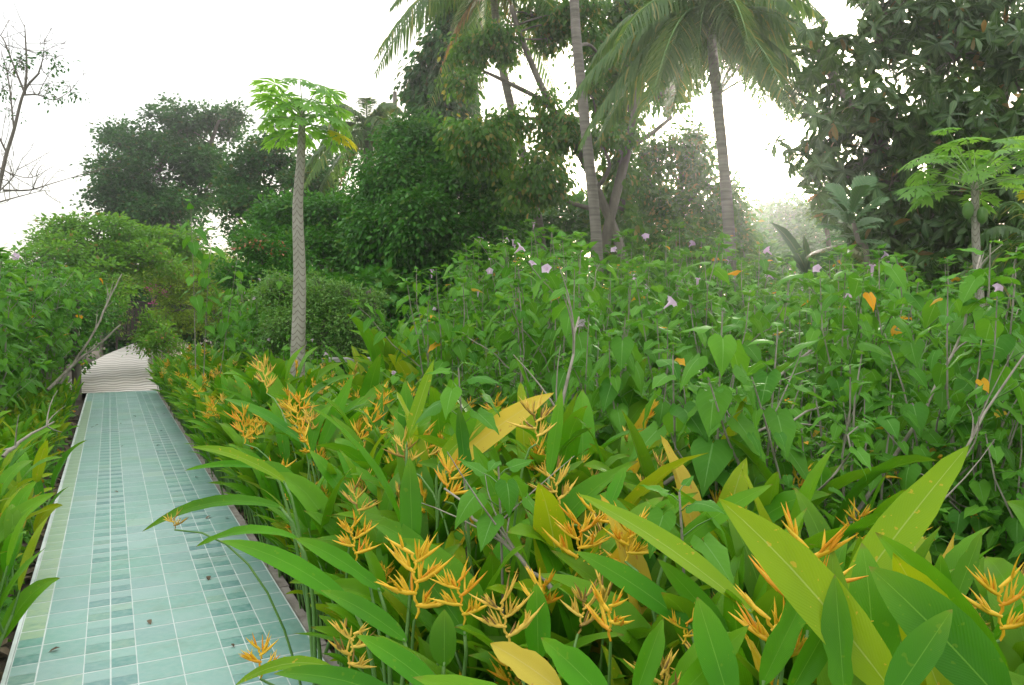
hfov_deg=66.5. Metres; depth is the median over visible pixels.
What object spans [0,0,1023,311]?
sky
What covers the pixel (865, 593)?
heliconia
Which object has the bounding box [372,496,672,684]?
heliconia
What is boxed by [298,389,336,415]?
heliconia
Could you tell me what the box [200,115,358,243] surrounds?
broadleaf tree
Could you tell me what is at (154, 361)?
heliconia
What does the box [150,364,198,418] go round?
heliconia
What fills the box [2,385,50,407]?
heliconia
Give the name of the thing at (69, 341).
morning glory shrub
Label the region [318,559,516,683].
heliconia
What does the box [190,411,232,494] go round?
heliconia
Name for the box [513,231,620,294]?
morning glory shrub
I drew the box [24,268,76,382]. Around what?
morning glory shrub
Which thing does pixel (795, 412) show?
morning glory shrub
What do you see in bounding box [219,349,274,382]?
heliconia
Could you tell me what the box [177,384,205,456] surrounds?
heliconia
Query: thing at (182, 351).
heliconia
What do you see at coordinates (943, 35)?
broadleaf tree
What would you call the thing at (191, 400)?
heliconia
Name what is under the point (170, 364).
heliconia
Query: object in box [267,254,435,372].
shrub
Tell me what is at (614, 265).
morning glory shrub
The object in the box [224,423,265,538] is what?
heliconia
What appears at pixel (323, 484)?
heliconia
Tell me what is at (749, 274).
morning glory shrub
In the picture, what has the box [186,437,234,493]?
heliconia
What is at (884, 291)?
morning glory shrub
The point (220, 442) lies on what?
heliconia
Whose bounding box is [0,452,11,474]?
heliconia
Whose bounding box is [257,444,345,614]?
heliconia
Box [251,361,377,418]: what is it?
heliconia
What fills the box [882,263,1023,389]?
morning glory shrub
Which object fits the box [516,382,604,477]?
heliconia
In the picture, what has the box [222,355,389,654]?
heliconia
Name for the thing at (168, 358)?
heliconia
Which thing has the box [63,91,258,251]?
broadleaf tree
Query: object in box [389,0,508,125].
broadleaf tree
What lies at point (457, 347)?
morning glory shrub
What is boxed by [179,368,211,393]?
heliconia
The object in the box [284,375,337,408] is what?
heliconia
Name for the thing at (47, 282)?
morning glory shrub
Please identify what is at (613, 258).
morning glory shrub
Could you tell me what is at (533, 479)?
heliconia
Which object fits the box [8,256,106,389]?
shrub
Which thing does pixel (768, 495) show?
heliconia
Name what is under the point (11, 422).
heliconia
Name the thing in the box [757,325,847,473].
morning glory shrub
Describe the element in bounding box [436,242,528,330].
morning glory shrub
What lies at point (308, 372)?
heliconia
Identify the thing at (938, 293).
morning glory shrub
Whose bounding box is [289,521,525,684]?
heliconia
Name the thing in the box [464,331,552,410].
morning glory shrub
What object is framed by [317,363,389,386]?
heliconia
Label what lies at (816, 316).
morning glory shrub
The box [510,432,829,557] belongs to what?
heliconia
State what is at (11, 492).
heliconia
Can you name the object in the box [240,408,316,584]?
heliconia
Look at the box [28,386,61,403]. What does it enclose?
heliconia
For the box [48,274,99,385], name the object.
morning glory shrub
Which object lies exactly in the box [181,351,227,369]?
heliconia
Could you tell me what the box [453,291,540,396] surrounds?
morning glory shrub
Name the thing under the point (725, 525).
heliconia
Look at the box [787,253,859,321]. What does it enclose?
morning glory shrub
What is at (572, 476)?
heliconia
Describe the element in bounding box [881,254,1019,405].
morning glory shrub
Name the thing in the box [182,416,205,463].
heliconia
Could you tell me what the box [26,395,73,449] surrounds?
heliconia
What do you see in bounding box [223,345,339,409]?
heliconia
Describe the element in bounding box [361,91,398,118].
dead trunk
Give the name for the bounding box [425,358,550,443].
heliconia
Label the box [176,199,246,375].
morning glory shrub
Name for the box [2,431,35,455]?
heliconia
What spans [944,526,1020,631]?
heliconia
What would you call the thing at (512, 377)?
morning glory shrub
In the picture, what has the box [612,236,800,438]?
morning glory shrub
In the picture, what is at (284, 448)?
heliconia
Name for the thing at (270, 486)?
heliconia
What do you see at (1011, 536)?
morning glory shrub
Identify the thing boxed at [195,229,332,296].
shrub
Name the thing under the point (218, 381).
heliconia
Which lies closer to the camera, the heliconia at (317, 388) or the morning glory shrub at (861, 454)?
the morning glory shrub at (861, 454)
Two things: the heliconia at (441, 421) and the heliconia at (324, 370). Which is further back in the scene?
the heliconia at (324, 370)
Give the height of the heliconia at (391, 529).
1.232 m
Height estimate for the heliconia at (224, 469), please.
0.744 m
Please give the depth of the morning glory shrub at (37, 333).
9.94 m
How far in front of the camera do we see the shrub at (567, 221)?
23.05 m
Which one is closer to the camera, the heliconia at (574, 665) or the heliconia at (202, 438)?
the heliconia at (574, 665)
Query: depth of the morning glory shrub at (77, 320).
13.26 m
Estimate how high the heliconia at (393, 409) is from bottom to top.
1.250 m
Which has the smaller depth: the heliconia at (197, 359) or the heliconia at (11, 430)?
the heliconia at (11, 430)
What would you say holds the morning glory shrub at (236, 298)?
on the ground
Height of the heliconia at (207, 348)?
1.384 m
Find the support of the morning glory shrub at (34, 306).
on the ground
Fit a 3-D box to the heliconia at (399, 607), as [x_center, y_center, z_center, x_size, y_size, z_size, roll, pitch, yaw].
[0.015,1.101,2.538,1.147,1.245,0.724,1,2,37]
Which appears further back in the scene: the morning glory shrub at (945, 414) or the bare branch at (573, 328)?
the morning glory shrub at (945, 414)
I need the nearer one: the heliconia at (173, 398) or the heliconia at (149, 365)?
the heliconia at (173, 398)
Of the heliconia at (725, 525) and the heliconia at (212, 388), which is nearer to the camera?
the heliconia at (725, 525)
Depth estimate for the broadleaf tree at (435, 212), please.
17.68 m
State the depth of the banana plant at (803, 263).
11.79 m
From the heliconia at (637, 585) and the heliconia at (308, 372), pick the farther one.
the heliconia at (308, 372)
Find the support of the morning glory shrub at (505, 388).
on the ground
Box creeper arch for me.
[100,248,251,354]
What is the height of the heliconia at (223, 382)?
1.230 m
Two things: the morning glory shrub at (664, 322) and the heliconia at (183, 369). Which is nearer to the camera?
the morning glory shrub at (664, 322)
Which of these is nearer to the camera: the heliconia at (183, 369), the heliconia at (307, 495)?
the heliconia at (307, 495)
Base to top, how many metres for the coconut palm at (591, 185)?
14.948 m
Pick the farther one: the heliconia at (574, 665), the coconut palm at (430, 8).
the coconut palm at (430, 8)
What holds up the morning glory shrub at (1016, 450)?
on the ground
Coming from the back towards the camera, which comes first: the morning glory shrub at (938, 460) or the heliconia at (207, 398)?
the heliconia at (207, 398)
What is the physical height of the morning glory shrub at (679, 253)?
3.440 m
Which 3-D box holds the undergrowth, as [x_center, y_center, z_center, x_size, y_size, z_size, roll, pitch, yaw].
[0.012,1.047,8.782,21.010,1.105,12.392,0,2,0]
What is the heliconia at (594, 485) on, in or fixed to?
on the ground
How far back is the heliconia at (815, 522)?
2.49 m
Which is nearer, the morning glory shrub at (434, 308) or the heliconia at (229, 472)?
the heliconia at (229, 472)
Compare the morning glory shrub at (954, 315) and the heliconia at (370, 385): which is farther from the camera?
the morning glory shrub at (954, 315)
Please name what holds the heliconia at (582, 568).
on the ground
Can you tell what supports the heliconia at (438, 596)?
on the ground
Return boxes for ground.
[0,339,498,671]
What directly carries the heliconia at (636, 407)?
on the ground
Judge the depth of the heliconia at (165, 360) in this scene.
15.37 m
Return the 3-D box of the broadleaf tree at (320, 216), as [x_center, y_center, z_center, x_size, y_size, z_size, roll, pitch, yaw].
[-5.154,-1.710,20.517,4.878,5.679,4.377,-1,2,-18]
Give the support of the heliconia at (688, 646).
on the ground
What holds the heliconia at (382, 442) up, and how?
on the ground
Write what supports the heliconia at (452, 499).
on the ground
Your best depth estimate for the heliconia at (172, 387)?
11.73 m
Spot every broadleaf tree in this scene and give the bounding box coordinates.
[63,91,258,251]
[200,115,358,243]
[218,179,362,277]
[327,95,559,312]
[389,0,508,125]
[432,0,674,282]
[582,0,723,283]
[605,113,774,285]
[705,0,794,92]
[749,188,857,272]
[761,0,1023,305]
[791,157,849,275]
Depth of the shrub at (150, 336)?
20.07 m
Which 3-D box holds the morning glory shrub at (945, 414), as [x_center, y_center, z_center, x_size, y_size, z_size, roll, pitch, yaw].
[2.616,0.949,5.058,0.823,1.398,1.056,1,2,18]
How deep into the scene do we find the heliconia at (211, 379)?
10.94 m
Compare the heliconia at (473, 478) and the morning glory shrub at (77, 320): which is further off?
the morning glory shrub at (77, 320)
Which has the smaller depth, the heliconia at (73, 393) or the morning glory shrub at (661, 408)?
the morning glory shrub at (661, 408)
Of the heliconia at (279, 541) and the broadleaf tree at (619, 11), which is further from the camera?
the broadleaf tree at (619, 11)
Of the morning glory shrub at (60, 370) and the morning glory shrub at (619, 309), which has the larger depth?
the morning glory shrub at (60, 370)
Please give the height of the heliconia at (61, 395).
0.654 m
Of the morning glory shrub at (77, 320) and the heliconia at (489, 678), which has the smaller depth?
the heliconia at (489, 678)
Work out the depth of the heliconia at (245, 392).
6.52 m
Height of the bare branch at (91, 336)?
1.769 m
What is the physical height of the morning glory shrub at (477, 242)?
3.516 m
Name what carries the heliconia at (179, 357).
on the ground
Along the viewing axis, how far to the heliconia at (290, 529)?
4.74 m
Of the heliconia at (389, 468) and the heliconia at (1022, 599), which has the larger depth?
the heliconia at (389, 468)
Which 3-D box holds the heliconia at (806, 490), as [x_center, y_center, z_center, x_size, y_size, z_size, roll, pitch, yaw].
[0.839,1.037,2.805,1.048,1.404,1.007,-2,3,-39]
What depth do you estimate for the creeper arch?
27.56 m
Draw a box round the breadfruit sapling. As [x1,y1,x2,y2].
[807,175,890,291]
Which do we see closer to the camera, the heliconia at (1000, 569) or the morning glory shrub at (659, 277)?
the heliconia at (1000, 569)
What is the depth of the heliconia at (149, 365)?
17.04 m
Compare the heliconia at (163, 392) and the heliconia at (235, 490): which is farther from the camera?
the heliconia at (163, 392)
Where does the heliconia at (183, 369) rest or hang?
on the ground
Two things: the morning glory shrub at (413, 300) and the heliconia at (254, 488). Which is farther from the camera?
the morning glory shrub at (413, 300)
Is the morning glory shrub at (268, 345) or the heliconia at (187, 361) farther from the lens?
the heliconia at (187, 361)
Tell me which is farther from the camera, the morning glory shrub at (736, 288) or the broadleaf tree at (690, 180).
the broadleaf tree at (690, 180)
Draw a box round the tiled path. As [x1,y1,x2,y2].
[6,390,323,684]
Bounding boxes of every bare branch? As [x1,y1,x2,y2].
[1,390,65,457]
[46,324,120,390]
[59,274,121,383]
[422,451,573,589]
[513,263,579,405]
[663,349,823,485]
[716,329,844,437]
[850,244,1002,522]
[944,350,1023,499]
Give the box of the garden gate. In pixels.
[115,301,157,349]
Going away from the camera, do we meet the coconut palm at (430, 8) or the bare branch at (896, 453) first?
the bare branch at (896, 453)
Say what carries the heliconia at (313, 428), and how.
on the ground
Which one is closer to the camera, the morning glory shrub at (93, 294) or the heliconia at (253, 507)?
the heliconia at (253, 507)
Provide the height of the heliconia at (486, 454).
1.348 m
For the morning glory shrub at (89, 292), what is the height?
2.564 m
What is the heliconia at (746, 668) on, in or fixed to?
on the ground
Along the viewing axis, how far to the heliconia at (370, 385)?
5.46 m
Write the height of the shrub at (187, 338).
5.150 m
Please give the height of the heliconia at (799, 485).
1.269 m
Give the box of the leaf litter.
[0,413,334,682]
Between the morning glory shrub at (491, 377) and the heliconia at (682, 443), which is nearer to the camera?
the heliconia at (682, 443)
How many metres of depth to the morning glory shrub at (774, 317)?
8.78 m
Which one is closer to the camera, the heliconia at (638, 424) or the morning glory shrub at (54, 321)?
the heliconia at (638, 424)
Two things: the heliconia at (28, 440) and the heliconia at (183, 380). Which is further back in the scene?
the heliconia at (183, 380)
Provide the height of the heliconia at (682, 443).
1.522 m
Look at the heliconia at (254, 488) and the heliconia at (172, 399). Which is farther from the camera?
the heliconia at (172, 399)
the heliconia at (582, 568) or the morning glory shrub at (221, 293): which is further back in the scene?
the morning glory shrub at (221, 293)
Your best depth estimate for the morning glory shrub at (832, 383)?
4.07 m
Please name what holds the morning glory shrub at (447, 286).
on the ground
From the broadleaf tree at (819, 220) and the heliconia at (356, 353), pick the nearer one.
the heliconia at (356, 353)
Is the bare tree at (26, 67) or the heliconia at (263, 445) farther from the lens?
the bare tree at (26, 67)
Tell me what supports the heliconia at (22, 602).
on the ground
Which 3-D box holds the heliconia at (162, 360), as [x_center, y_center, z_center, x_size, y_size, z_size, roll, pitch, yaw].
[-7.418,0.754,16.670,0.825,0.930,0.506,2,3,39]
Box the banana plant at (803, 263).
[770,222,847,304]
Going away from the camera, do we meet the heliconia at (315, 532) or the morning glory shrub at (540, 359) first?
the heliconia at (315, 532)
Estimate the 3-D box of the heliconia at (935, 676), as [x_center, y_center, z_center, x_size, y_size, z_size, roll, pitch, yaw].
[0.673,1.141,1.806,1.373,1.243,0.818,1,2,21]
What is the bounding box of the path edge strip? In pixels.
[0,393,87,684]
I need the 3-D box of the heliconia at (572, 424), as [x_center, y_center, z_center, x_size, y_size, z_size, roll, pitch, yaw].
[0.008,0.957,3.163,1.406,1.547,0.815,0,2,5]
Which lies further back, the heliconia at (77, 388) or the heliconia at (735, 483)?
the heliconia at (77, 388)
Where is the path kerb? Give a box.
[157,391,338,665]
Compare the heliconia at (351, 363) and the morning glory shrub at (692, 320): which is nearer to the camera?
the morning glory shrub at (692, 320)
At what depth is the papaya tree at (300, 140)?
7.93 m
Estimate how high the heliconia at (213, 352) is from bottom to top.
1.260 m
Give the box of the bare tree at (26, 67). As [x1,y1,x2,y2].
[0,0,123,203]
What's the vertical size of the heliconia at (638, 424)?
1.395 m
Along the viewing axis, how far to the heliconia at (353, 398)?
6.15 m
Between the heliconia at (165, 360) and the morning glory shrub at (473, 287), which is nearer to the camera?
the morning glory shrub at (473, 287)
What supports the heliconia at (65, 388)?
on the ground
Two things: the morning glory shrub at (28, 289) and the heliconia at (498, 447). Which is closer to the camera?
the heliconia at (498, 447)
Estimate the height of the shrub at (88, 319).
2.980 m
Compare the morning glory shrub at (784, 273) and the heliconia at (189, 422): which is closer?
the heliconia at (189, 422)
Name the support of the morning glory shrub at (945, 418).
on the ground
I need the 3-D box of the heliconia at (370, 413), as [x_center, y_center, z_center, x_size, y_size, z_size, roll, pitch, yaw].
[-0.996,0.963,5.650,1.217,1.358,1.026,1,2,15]
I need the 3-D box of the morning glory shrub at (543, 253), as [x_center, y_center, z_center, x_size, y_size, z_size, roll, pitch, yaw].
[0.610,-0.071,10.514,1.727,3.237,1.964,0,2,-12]
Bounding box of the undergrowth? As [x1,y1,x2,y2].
[0,392,1023,641]
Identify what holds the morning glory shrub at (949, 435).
on the ground
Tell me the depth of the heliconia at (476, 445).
2.77 m
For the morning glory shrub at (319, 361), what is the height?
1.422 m
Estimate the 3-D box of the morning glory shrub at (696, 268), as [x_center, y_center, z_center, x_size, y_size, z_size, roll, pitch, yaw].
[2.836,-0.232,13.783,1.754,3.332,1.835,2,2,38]
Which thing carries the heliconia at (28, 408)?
on the ground
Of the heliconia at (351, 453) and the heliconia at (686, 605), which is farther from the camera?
the heliconia at (351, 453)
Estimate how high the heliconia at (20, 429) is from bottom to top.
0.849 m
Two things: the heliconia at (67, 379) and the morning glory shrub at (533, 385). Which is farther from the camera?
the heliconia at (67, 379)
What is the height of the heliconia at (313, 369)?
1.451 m
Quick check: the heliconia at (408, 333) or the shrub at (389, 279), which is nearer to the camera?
the heliconia at (408, 333)
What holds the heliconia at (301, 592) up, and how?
on the leaf litter
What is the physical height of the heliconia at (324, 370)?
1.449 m
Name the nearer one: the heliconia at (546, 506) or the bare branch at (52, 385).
the heliconia at (546, 506)
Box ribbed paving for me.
[68,340,188,392]
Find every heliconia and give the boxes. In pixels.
[0,410,61,456]
[0,415,26,437]
[0,420,50,456]
[0,430,51,494]
[0,433,58,469]
[0,440,58,520]
[0,440,86,595]
[0,450,51,499]
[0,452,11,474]
[0,481,36,611]
[0,483,17,512]
[0,492,59,646]
[1,410,62,478]
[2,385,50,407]
[2,413,37,438]
[2,429,53,472]
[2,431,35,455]
[3,410,66,478]
[4,393,48,416]
[7,390,46,429]
[14,396,67,446]
[25,403,63,464]
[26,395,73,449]
[26,401,77,471]
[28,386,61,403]
[32,428,64,456]
[34,379,74,405]
[34,387,72,409]
[35,379,70,408]
[37,393,76,408]
[44,371,84,418]
[45,391,79,441]
[53,376,80,408]
[57,385,76,401]
[142,445,380,684]
[145,353,181,392]
[145,355,194,411]
[147,354,180,375]
[148,356,197,411]
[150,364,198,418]
[151,356,180,373]
[151,358,164,397]
[151,359,174,403]
[152,356,163,396]
[152,356,172,405]
[160,365,202,420]
[160,369,176,415]
[161,361,208,439]
[162,380,189,431]
[162,384,190,433]
[165,374,182,423]
[168,358,201,374]
[169,358,208,430]
[169,371,214,403]
[170,376,182,425]
[172,374,206,449]
[172,375,210,445]
[172,375,219,468]
[172,381,211,453]
[173,340,217,361]
[173,350,210,365]
[175,397,209,458]
[177,345,210,364]
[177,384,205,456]
[177,386,213,395]
[177,391,189,416]
[178,394,226,478]
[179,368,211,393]
[180,365,258,474]
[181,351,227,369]
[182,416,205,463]
[183,349,225,363]
[185,412,222,477]
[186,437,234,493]
[187,396,218,474]
[188,342,242,371]
[188,391,272,515]
[189,396,236,494]
[190,349,233,377]
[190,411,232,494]
[196,399,224,488]
[198,352,250,378]
[198,376,240,506]
[203,348,215,364]
[203,399,271,512]
[203,419,276,543]
[204,365,248,390]
[205,355,253,375]
[206,349,274,392]
[209,357,343,423]
[209,358,290,422]
[209,427,263,539]
[209,435,242,509]
[210,364,234,380]
[213,384,285,524]
[214,354,250,376]
[215,442,254,524]
[216,375,389,436]
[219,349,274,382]
[219,476,262,542]
[220,456,486,684]
[221,374,260,394]
[221,412,367,589]
[221,443,252,515]
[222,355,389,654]
[222,425,293,578]
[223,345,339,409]
[223,428,275,543]
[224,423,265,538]
[224,470,272,544]
[235,440,317,604]
[236,590,434,684]
[237,475,292,586]
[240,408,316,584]
[244,354,389,466]
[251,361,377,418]
[253,383,452,468]
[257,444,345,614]
[260,497,309,610]
[264,449,446,629]
[265,427,347,627]
[270,380,459,482]
[271,454,317,607]
[272,396,397,475]
[273,460,450,572]
[281,459,396,648]
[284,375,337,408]
[286,488,340,666]
[286,549,346,646]
[287,373,350,391]
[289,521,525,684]
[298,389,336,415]
[300,473,535,631]
[305,351,368,381]
[305,362,336,381]
[305,368,334,378]
[305,472,462,569]
[310,382,706,560]
[310,433,437,666]
[312,359,365,386]
[313,378,407,401]
[315,357,421,396]
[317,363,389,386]
[317,420,545,510]
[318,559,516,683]
[324,410,431,451]
[326,369,412,395]
[328,345,366,375]
[332,386,450,501]
[340,380,429,419]
[346,394,422,436]
[347,314,475,392]
[350,315,461,388]
[350,394,359,400]
[351,473,534,531]
[354,328,430,370]
[359,427,387,466]
[368,388,396,477]
[371,506,711,684]
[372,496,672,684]
[377,518,628,684]
[381,404,547,463]
[382,359,625,620]
[383,310,503,399]
[386,403,397,415]
[393,593,569,684]
[396,391,662,577]
[413,428,678,614]
[413,632,770,684]
[417,441,699,551]
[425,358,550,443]
[443,423,544,471]
[453,376,476,410]
[456,483,605,675]
[459,671,497,683]
[468,569,664,684]
[473,486,883,684]
[484,404,688,473]
[488,404,551,444]
[488,407,620,465]
[493,389,714,576]
[495,433,604,531]
[499,358,659,463]
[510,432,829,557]
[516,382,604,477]
[524,508,792,684]
[531,477,607,493]
[538,573,1023,684]
[543,397,746,489]
[574,468,745,679]
[575,484,772,661]
[577,453,672,518]
[584,434,936,590]
[599,439,665,464]
[604,488,862,683]
[624,462,906,551]
[624,545,804,684]
[651,633,778,684]
[666,521,731,597]
[677,503,872,684]
[700,457,747,599]
[707,461,847,516]
[719,498,1011,684]
[742,469,991,630]
[751,529,901,684]
[778,536,1023,684]
[803,445,1023,670]
[817,543,1023,684]
[846,473,990,624]
[915,526,999,629]
[934,533,1023,661]
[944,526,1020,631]
[972,597,1023,624]
[979,613,1023,671]
[984,556,1023,647]
[1007,500,1023,571]
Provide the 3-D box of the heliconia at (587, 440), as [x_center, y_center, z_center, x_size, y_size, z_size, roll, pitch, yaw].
[0.477,0.976,3.219,0.789,1.496,1.360,1,2,21]
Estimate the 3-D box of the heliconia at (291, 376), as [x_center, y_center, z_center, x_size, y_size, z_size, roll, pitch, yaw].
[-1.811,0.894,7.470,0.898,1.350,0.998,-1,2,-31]
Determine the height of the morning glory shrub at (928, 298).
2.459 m
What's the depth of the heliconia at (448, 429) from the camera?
4.02 m
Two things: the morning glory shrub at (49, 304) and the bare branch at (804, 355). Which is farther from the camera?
the morning glory shrub at (49, 304)
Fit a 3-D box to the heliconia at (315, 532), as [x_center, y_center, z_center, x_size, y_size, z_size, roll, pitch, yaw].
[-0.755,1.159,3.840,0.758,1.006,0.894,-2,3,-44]
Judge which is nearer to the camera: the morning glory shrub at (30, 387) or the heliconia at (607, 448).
the heliconia at (607, 448)
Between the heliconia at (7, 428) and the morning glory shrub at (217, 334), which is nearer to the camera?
the heliconia at (7, 428)
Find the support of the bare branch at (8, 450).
attached to the heliconia
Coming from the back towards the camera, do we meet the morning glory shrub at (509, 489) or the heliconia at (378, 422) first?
the heliconia at (378, 422)
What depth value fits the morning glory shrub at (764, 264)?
8.69 m
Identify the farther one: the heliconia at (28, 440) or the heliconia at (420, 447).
the heliconia at (28, 440)
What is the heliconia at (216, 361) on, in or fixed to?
on the ground
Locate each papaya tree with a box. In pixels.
[247,78,358,381]
[894,127,1023,308]
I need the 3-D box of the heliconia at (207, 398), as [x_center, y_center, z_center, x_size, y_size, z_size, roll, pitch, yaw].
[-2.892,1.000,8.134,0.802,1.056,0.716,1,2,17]
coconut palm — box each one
[292,97,406,197]
[372,0,598,263]
[558,0,854,290]
[569,0,603,285]
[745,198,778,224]
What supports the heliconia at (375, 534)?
on the ground
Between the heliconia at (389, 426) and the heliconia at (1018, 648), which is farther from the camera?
the heliconia at (389, 426)
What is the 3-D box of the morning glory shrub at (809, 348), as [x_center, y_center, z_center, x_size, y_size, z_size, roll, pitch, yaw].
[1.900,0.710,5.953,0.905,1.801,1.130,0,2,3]
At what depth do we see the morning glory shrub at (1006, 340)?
3.56 m
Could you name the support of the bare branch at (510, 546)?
on the heliconia at (582, 568)
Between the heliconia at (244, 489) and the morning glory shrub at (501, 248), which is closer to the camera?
the heliconia at (244, 489)
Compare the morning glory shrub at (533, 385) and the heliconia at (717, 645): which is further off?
the morning glory shrub at (533, 385)
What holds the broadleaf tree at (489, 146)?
on the ground
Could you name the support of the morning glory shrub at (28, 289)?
on the ground
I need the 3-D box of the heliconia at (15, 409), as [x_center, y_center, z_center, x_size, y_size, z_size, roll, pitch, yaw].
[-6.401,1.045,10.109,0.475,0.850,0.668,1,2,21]
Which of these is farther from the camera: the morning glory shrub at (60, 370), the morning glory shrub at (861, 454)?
the morning glory shrub at (60, 370)
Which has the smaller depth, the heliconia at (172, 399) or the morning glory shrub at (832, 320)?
the morning glory shrub at (832, 320)
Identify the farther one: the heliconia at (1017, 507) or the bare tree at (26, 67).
the bare tree at (26, 67)
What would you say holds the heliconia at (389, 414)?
on the ground
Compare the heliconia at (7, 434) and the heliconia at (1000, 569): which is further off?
the heliconia at (7, 434)
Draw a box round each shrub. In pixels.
[0,206,215,371]
[0,247,54,410]
[0,261,42,407]
[0,262,57,396]
[0,267,46,411]
[2,258,32,302]
[2,263,63,386]
[5,247,75,384]
[6,253,71,398]
[7,256,84,378]
[7,260,72,407]
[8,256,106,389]
[14,269,40,357]
[17,250,99,383]
[22,262,133,399]
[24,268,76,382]
[32,267,87,379]
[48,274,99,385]
[49,286,92,380]
[67,244,213,356]
[122,304,194,360]
[146,252,333,346]
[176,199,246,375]
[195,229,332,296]
[197,273,254,351]
[207,285,260,352]
[208,297,251,359]
[218,274,260,354]
[221,270,309,362]
[225,279,305,361]
[241,334,336,365]
[242,306,282,346]
[245,289,317,359]
[246,260,395,372]
[265,333,320,366]
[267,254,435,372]
[268,335,324,363]
[305,345,335,375]
[337,242,522,359]
[346,266,514,411]
[395,299,465,343]
[409,291,459,332]
[413,362,501,560]
[435,261,490,396]
[435,288,511,375]
[435,361,509,408]
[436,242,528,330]
[441,242,539,376]
[442,255,520,401]
[443,337,571,409]
[450,240,618,413]
[451,338,542,408]
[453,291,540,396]
[454,225,532,311]
[454,458,534,616]
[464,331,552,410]
[465,226,587,372]
[470,231,616,411]
[471,229,583,374]
[485,219,607,399]
[493,343,559,406]
[498,183,675,269]
[499,355,608,419]
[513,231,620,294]
[518,339,685,449]
[520,248,638,385]
[536,231,653,417]
[541,266,648,440]
[544,367,674,433]
[558,299,735,448]
[567,228,671,361]
[568,255,698,376]
[586,256,678,370]
[602,244,651,313]
[604,221,805,297]
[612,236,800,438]
[614,233,704,306]
[614,234,710,396]
[621,247,732,389]
[628,301,836,509]
[633,218,756,295]
[634,475,734,585]
[639,232,782,376]
[643,366,800,461]
[654,376,877,525]
[655,252,765,364]
[658,350,1020,598]
[666,367,857,536]
[668,268,816,463]
[679,371,813,483]
[697,363,988,538]
[699,249,777,365]
[701,241,807,319]
[718,261,805,370]
[723,325,822,445]
[737,258,800,341]
[737,259,804,299]
[743,243,889,373]
[743,287,810,358]
[746,278,967,483]
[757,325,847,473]
[762,242,1023,530]
[762,245,865,372]
[765,285,819,371]
[772,243,978,534]
[785,277,905,436]
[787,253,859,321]
[796,263,843,290]
[797,251,941,416]
[821,226,1005,315]
[828,272,917,342]
[828,313,1017,437]
[840,272,1023,596]
[841,258,930,331]
[849,388,1015,528]
[861,268,962,389]
[871,240,1023,553]
[871,271,1016,411]
[871,376,1023,560]
[874,242,949,385]
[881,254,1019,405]
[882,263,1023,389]
[893,352,978,484]
[893,400,960,483]
[907,422,1022,551]
[912,237,1023,379]
[923,404,1023,600]
[932,339,1020,448]
[933,201,1023,350]
[941,390,1023,568]
[958,358,1023,480]
[962,338,1023,441]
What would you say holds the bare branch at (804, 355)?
on the morning glory shrub at (832, 383)
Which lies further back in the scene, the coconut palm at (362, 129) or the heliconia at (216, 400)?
the coconut palm at (362, 129)
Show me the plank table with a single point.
(336, 359)
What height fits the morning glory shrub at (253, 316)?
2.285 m
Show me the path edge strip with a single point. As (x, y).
(11, 656)
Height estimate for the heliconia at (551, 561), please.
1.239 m
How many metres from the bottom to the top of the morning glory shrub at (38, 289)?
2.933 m
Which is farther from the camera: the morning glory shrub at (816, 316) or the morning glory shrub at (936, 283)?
the morning glory shrub at (936, 283)
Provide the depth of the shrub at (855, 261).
13.47 m
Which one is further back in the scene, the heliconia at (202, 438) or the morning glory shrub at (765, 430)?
the heliconia at (202, 438)
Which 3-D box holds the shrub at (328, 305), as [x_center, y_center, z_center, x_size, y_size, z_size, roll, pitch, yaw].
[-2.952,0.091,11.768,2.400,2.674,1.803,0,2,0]
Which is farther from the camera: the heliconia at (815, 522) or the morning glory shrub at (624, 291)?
the morning glory shrub at (624, 291)
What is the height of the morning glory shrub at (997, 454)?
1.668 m
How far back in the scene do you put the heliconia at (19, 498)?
3.73 m
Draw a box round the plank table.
[323,357,370,371]
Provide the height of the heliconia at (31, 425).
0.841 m
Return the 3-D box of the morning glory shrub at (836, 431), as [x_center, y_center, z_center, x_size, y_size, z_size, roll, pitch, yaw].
[1.437,0.893,3.582,1.326,1.644,1.041,-1,2,-37]
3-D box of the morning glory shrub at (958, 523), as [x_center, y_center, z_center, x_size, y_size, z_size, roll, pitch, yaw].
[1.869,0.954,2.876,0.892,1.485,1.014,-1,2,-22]
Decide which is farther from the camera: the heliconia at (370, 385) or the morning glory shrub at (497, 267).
the morning glory shrub at (497, 267)
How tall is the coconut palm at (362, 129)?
9.250 m
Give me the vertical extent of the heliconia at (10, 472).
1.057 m
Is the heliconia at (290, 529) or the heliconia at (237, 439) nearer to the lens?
the heliconia at (290, 529)
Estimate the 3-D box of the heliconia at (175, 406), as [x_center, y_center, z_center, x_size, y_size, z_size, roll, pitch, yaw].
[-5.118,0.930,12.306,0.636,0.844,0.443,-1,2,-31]
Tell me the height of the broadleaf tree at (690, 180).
7.134 m
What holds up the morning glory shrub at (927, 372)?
on the ground
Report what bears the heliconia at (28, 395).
on the ground
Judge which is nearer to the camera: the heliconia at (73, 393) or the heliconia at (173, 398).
the heliconia at (173, 398)
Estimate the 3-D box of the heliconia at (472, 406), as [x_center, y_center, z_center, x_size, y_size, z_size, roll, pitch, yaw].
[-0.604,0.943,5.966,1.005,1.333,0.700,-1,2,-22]
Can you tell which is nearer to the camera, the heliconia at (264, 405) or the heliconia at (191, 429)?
the heliconia at (264, 405)
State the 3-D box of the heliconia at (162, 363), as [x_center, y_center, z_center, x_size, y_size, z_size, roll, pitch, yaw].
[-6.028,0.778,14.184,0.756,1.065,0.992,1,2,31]
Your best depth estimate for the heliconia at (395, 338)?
10.29 m

